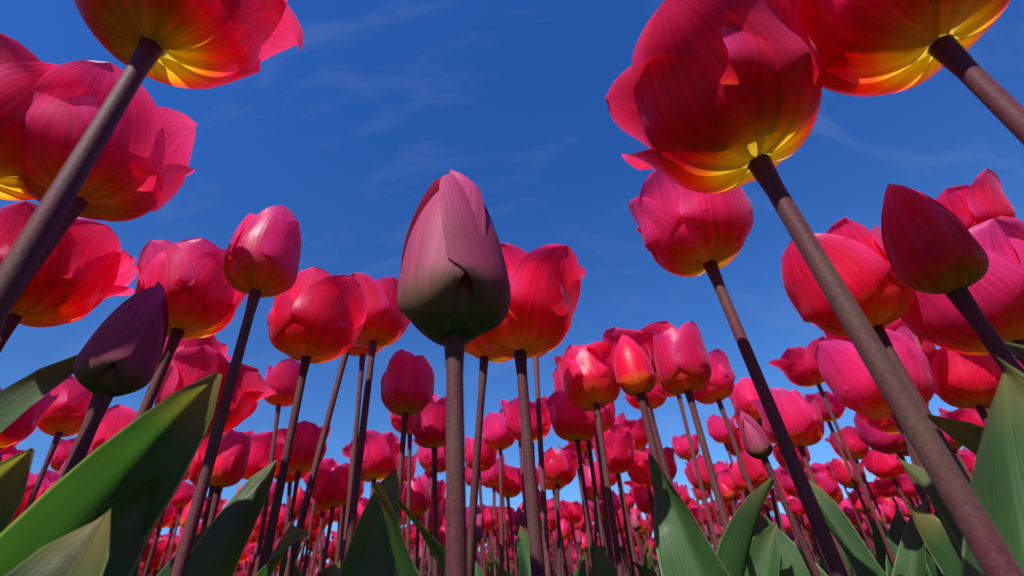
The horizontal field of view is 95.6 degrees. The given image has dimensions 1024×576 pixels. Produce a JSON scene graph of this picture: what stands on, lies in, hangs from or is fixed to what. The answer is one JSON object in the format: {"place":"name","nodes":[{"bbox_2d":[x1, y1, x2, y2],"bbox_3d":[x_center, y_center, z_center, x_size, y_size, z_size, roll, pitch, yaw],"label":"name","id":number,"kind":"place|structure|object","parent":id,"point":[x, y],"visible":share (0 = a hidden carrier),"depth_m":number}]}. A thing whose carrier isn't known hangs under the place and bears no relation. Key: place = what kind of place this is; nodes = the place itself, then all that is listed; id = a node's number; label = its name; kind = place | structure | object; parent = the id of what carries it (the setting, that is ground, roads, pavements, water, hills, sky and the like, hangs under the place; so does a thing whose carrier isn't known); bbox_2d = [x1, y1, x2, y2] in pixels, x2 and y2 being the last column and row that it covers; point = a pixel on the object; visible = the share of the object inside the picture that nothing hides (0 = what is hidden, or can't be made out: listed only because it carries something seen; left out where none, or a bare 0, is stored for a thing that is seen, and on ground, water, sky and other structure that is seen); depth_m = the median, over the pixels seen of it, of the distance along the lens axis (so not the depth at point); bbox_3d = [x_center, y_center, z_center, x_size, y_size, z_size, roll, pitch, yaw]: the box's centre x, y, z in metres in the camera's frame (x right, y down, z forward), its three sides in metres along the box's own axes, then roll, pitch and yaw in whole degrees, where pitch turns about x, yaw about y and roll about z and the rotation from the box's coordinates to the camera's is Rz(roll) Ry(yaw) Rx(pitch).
{"place":"outdoors","nodes":[
{"label":"outdoors","id":0,"kind":"place"},
{"bbox_2d":[0,34,1023,575],"bbox_3d":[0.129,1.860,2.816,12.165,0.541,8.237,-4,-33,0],"label":"flower stems","id":1,"kind":"object","parent":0,"point":[62,206],"visible":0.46,"depth_m":0.22},
{"bbox_2d":[0,0,1023,572],"label":"sky","id":2,"kind":"structure","parent":0,"point":[348,131]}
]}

